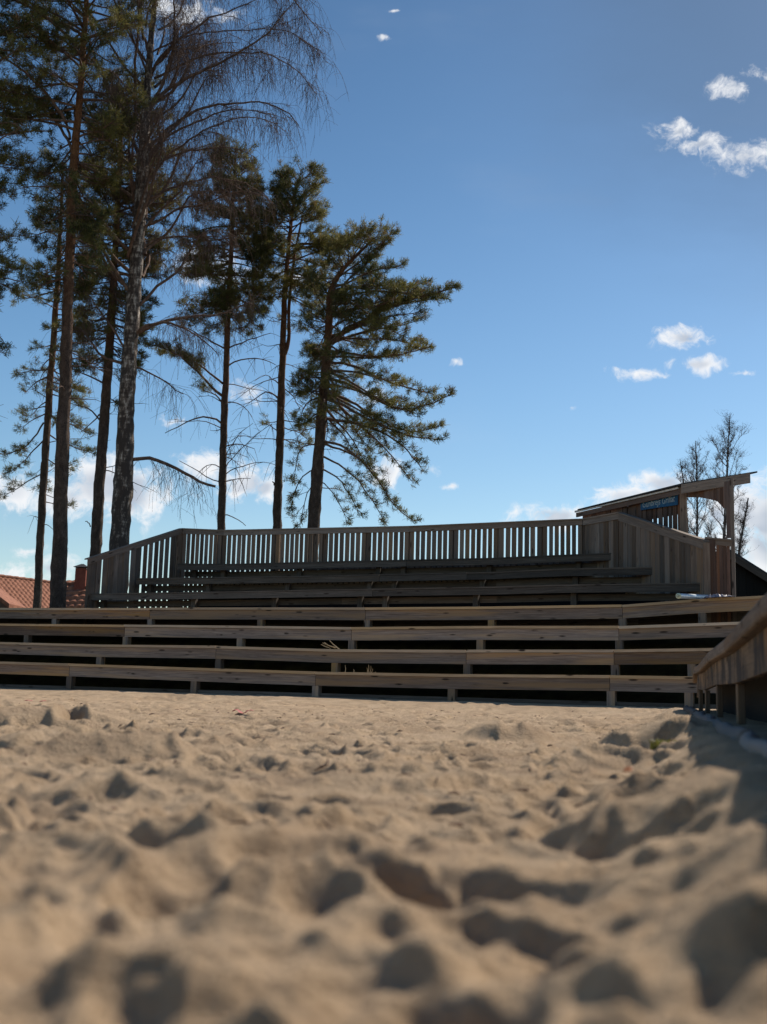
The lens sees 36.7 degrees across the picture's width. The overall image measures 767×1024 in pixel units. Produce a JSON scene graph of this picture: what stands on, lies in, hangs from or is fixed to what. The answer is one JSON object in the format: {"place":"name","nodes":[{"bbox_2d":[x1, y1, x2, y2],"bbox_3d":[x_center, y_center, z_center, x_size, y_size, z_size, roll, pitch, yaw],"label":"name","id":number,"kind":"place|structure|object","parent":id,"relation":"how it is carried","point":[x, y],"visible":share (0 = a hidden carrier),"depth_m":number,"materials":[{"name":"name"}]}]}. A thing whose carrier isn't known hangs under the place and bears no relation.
{"place":"outdoors","nodes":[
{"label":"outdoors","id":0,"kind":"place"},
{"bbox_2d":[0,635,725,704],"bbox_3d":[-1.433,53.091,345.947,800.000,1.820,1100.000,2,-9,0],"label":"ground","id":1,"kind":"structure","parent":0,"point":[633,670],"depth_m":22.12,"materials":[{"name":"black plant"}]},
{"bbox_2d":[0,574,49,607],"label":"tiled house","id":2,"kind":"structure","parent":1,"relation":"on","point":[16,591],"depth_m":57.04,"materials":[{"name":"tile"}]},
{"bbox_2d":[0,0,64,418],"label":"pine tree","id":3,"kind":"object","parent":1,"relation":"on","point":[21,160],"visible":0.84,"depth_m":30.87,"materials":[{"name":"green plant"}]},
{"bbox_2d":[0,146,99,607],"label":"pine tree","id":4,"kind":"object","parent":1,"relation":"on","point":[44,479],"visible":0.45,"depth_m":40.79,"materials":[{"name":"green plant"}]},
{"bbox_2d":[66,564,86,607],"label":"annex house","id":5,"kind":"structure","parent":1,"relation":"on","point":[75,592],"depth_m":49.41,"materials":[{"name":"brick"}]},
{"bbox_2d":[0,0,161,607],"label":"pine tree","id":6,"kind":"object","parent":1,"relation":"on","point":[58,565],"visible":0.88,"depth_m":31.51,"materials":[{"name":"green plant"}]},
{"bbox_2d":[53,66,196,605],"bbox_3d":[-7.926,-5.160,35.121,3.855,18.218,3.501,2,-9,0],"label":"pine tree","id":7,"kind":"object","parent":1,"relation":"on","point":[96,525],"visible":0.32,"depth_m":34.95,"materials":[{"name":"green plant"}]},
{"bbox_2d":[83,528,182,623],"bbox_3d":[-6.116,1.589,28.442,0.175,2.829,3.274,-4,-10,31],"label":"side railing","id":8,"kind":"object","parent":1,"relation":"on","point":[115,571],"visible":0.55,"depth_m":28.33,"materials":[{"name":"brown wood"}]},
{"bbox_2d":[2,0,348,600],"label":"birch tree","id":9,"kind":"object","parent":1,"relation":"on","point":[147,149],"visible":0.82,"depth_m":33.66,"materials":[{"name":"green plant"}]},
{"bbox_2d":[141,132,284,571],"bbox_3d":[-5.688,-4.306,39.031,4.898,17.865,3.507,2,-9,0],"label":"pine tree","id":10,"kind":"object","parent":1,"relation":"on","point":[222,297],"visible":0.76,"depth_m":39.06,"materials":[{"name":"green plant"}]},
{"bbox_2d":[228,152,355,570],"bbox_3d":[-3.091,-3.893,39.494,4.326,17.305,3.514,2,-9,0],"label":"pine tree","id":11,"kind":"object","parent":1,"relation":"on","point":[292,210],"visible":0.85,"depth_m":39.68,"materials":[{"name":"green plant"}]},
{"bbox_2d":[282,214,463,561],"bbox_3d":[-0.367,-2.660,36.834,5.720,14.214,4.387,2,-9,0],"label":"pine tree","id":12,"kind":"object","parent":1,"relation":"on","point":[393,291],"visible":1,"depth_m":36.82,"materials":[{"name":"green plant"}]},
{"bbox_2d":[179,518,584,607],"bbox_3d":[-0.423,1.613,27.605,10.680,2.829,0.187,-3,-10,25],"label":"picket railing","id":13,"kind":"object","parent":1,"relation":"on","point":[406,545],"visible":0.54,"depth_m":27.53,"materials":[{"name":"brown wood"}]},
{"bbox_2d":[91,583,699,607],"bbox_3d":[-0.213,2.296,24.699,14.120,1.245,1.417,-3,-10,25],"label":"bench row","id":14,"kind":"object","parent":1,"relation":"on","point":[478,600],"visible":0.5,"depth_m":23.87,"materials":[{"name":"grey wood"}]},
{"bbox_2d":[582,512,710,622],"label":"boarded end wall","id":15,"kind":"structure","parent":1,"relation":"on","point":[668,554],"depth_m":23.03,"materials":[{"name":"brown wood"}]},
{"bbox_2d":[574,471,756,622],"bbox_3d":[5.325,1.037,23.530,0.842,3.029,5.756,5,-10,-23],"label":"wooden booth","id":16,"kind":"object","parent":1,"relation":"on","point":[720,490],"visible":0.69,"depth_m":22.22,"materials":[{"name":"brown wood"}]},
{"bbox_2d":[641,495,677,509],"bbox_3d":[5.660,-0.187,23.809,0.032,0.244,1.196,6,-10,-24],"label":"sign","id":17,"kind":"object","parent":16,"relation":"attached to","point":[666,502],"visible":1,"depth_m":23.73,"materials":[{"name":"blue paint"}]},
{"bbox_2d":[674,459,705,533],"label":"birch tree","id":18,"kind":"object","parent":1,"relation":"on","point":[681,478],"visible":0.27,"depth_m":63.03,"materials":[{"name":"brown plant"}]},
{"bbox_2d":[679,437,718,538],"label":"birch tree","id":19,"kind":"object","parent":1,"relation":"on","point":[696,476],"visible":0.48,"depth_m":58.87,"materials":[{"name":"brown plant"}]},
{"bbox_2d":[689,410,758,556],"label":"birch tree","id":20,"kind":"object","parent":1,"relation":"on","point":[720,457],"visible":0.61,"depth_m":59.14,"materials":[{"name":"brown plant"}]},
{"bbox_2d":[716,549,766,596],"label":"dark shed","id":21,"kind":"structure","parent":1,"relation":"on","point":[751,579],"depth_m":24.69,"materials":[{"name":"black wood"}]},
{"bbox_2d":[730,498,754,554],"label":"birch tree","id":22,"kind":"object","parent":1,"relation":"on","point":[741,540],"visible":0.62,"depth_m":56.60,"materials":[{"name":"brown plant"}]},
{"bbox_2d":[0,687,766,1023],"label":"sand","id":23,"kind":"structure","parent":0,"point":[168,891],"depth_m":1.57,"materials":[{"name":"beige sand"}]},
{"bbox_2d":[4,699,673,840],"bbox_3d":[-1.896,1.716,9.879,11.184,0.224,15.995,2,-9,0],"label":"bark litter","id":24,"kind":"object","parent":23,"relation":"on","point":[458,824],"visible":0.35,"depth_m":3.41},
{"bbox_2d":[0,662,715,708],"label":"bench row","id":25,"kind":"object","parent":23,"relation":"on","point":[611,685],"visible":0.77,"depth_m":19.45,"materials":[{"name":"brown wood"}]},
{"bbox_2d":[0,642,712,675],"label":"bench row","id":26,"kind":"object","parent":25,"relation":"on","point":[691,658],"visible":0.81,"depth_m":20.49,"materials":[{"name":"brown wood"}]},
{"bbox_2d":[321,640,338,648],"bbox_3d":[-0.969,2.424,21.107,0.340,0.171,0.070,2,-9,0],"label":"dry twig","id":27,"kind":"object","parent":26,"relation":"on","point":[329,645],"visible":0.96,"depth_m":21.08,"materials":[{"name":"plant"}]},
{"bbox_2d":[0,622,739,649],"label":"bench row","id":28,"kind":"object","parent":26,"relation":"on","point":[481,635],"visible":0.83,"depth_m":21.47,"materials":[{"name":"brown wood"}]},
{"bbox_2d":[0,596,762,626],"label":"bench row","id":29,"kind":"object","parent":28,"relation":"on","point":[673,612],"visible":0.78,"depth_m":22.79,"materials":[{"name":"brown wood"}]},
{"bbox_2d":[136,567,651,607],"bbox_3d":[0.024,1.904,26.066,12.705,0.947,1.416,-3,-10,25],"label":"bench row","id":30,"kind":"object","parent":29,"relation":"on","point":[482,577],"visible":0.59,"depth_m":25.38,"materials":[{"name":"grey wood"}]},
{"bbox_2d":[178,553,610,584],"bbox_3d":[0.218,1.649,27.329,11.288,0.950,1.415,-3,-10,25],"label":"bench row","id":31,"kind":"object","parent":30,"relation":"on","point":[577,559],"visible":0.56,"depth_m":26.71,"materials":[{"name":"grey wood"}]},
{"bbox_2d":[676,593,707,598],"bbox_3d":[5.450,1.478,20.157,0.093,0.212,1.872,-4,-11,33],"label":"plastic pipe","id":32,"kind":"object","parent":29,"relation":"on","point":[687,596],"visible":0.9,"depth_m":19.74,"materials":[{"name":"plastic"}]},
{"bbox_2d":[701,594,732,598],"bbox_3d":[5.755,1.449,19.911,0.642,0.089,0.325,-2,-10,25],"label":"plastic sheet","id":33,"kind":"object","parent":29,"relation":"on","point":[716,596],"visible":1,"depth_m":19.86,"materials":[{"name":"blue plastic"}]},
{"bbox_2d":[623,766,632,771],"bbox_3d":[0.642,0.674,3.037,0.023,0.016,0.027,-3,-10,29],"label":"dry leaf","id":34,"kind":"object","parent":23,"relation":"on","point":[628,769],"visible":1,"depth_m":3.04,"materials":[{"name":"orange plant"}]},
{"bbox_2d":[648,738,676,749],"bbox_3d":[1.150,0.939,4.669,0.175,0.046,0.162,2,-9,0],"label":"grass tuft","id":35,"kind":"object","parent":23,"relation":"on","point":[655,744],"visible":0.25,"depth_m":4.66,"materials":[{"name":"green plant"}]},
{"bbox_2d":[683,705,699,714],"bbox_3d":[3.010,1.961,11.332,0.113,0.121,4.914,-1,-9,14],"label":"edging log","id":36,"kind":"object","parent":23,"relation":"on","point":[690,710],"visible":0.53,"depth_m":10.65,"materials":[{"name":"grey wood"}]},
{"bbox_2d":[693,711,752,740],"bbox_3d":[1.818,1.174,6.390,0.103,0.100,5.325,-1,-9,14],"label":"edging log","id":37,"kind":"object","parent":23,"relation":"on","point":[732,731],"visible":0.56,"depth_m":4.63,"materials":[{"name":"grey wood"}]},
{"bbox_2d":[693,593,766,724],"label":"side bench","id":38,"kind":"object","parent":23,"relation":"on","point":[731,667],"visible":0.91,"depth_m":6.58,"materials":[{"name":"brown wood"}]},
{"bbox_2d":[739,731,766,757],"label":"edging log","id":39,"kind":"object","parent":23,"relation":"on","point":[750,741],"visible":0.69,"depth_m":3.07,"materials":[{"name":"grey wood"}]},
{"bbox_2d":[0,0,766,607],"label":"sky","id":40,"kind":"structure","parent":0,"point":[591,175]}
]}

